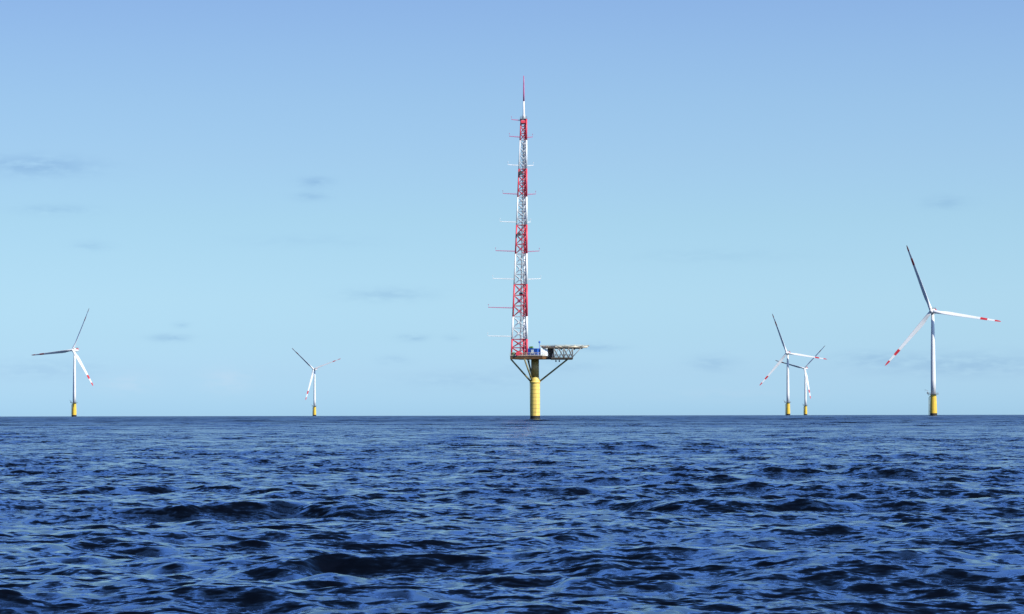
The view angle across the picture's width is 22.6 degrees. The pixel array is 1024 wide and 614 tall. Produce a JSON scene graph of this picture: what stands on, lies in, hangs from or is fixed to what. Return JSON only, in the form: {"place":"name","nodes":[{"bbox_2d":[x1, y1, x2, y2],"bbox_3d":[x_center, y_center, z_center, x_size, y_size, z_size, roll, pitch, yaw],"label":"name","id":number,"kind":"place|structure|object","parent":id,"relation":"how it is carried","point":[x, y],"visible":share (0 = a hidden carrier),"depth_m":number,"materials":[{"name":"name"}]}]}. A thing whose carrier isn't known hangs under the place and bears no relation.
{"place":"outdoors","nodes":[
{"label":"outdoors","id":0,"kind":"place"},
{"bbox_2d":[0,415,1023,613],"bbox_3d":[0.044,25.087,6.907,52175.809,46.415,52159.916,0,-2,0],"label":"sea","id":1,"kind":"structure","parent":0,"point":[747,514],"depth_m":51.10,"materials":[{"name":"blue liquid"}]},
{"bbox_2d":[33,309,92,416],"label":"wind turbine","id":2,"kind":"object","parent":1,"relation":"in","point":[74,350],"visible":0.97,"depth_m":3385.38,"materials":[{"name":"white paint"}]},
{"bbox_2d":[292,348,338,415],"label":"wind turbine","id":3,"kind":"object","parent":1,"relation":"in","point":[314,403],"visible":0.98,"depth_m":4805.37,"materials":[{"name":"white paint"}]},
{"bbox_2d":[488,76,589,418],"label":"research platform","id":4,"kind":"structure","parent":1,"relation":"in","point":[534,379],"depth_m":894.90,"materials":[{"name":"yellow paint"}]},
{"bbox_2d":[528,348,539,354],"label":"shipping container","id":5,"kind":"object","parent":4,"relation":"on","point":[533,349],"visible":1,"depth_m":891.19,"materials":[{"name":"blue metal"}]},
{"bbox_2d":[539,348,547,355],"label":"shipping container","id":6,"kind":"object","parent":4,"relation":"on","point":[545,350],"visible":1,"depth_m":892.32,"materials":[{"name":"metal"}]},
{"bbox_2d":[759,314,824,414],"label":"wind turbine","id":7,"kind":"object","parent":1,"relation":"in","point":[787,404],"visible":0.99,"depth_m":3624.51,"materials":[{"name":"white paint"}]},
{"bbox_2d":[775,346,824,414],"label":"wind turbine","id":8,"kind":"object","parent":1,"relation":"in","point":[805,405],"visible":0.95,"depth_m":4821.48,"materials":[{"name":"white paint"}]},
{"bbox_2d":[885,245,1000,415],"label":"wind turbine","id":9,"kind":"object","parent":1,"relation":"in","point":[933,398],"visible":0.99,"depth_m":2157.97,"materials":[{"name":"white paint"}]},
{"bbox_2d":[0,0,1023,416],"label":"sky","id":10,"kind":"structure","parent":0,"point":[225,188],"materials":[{"name":"blue"}]}
]}

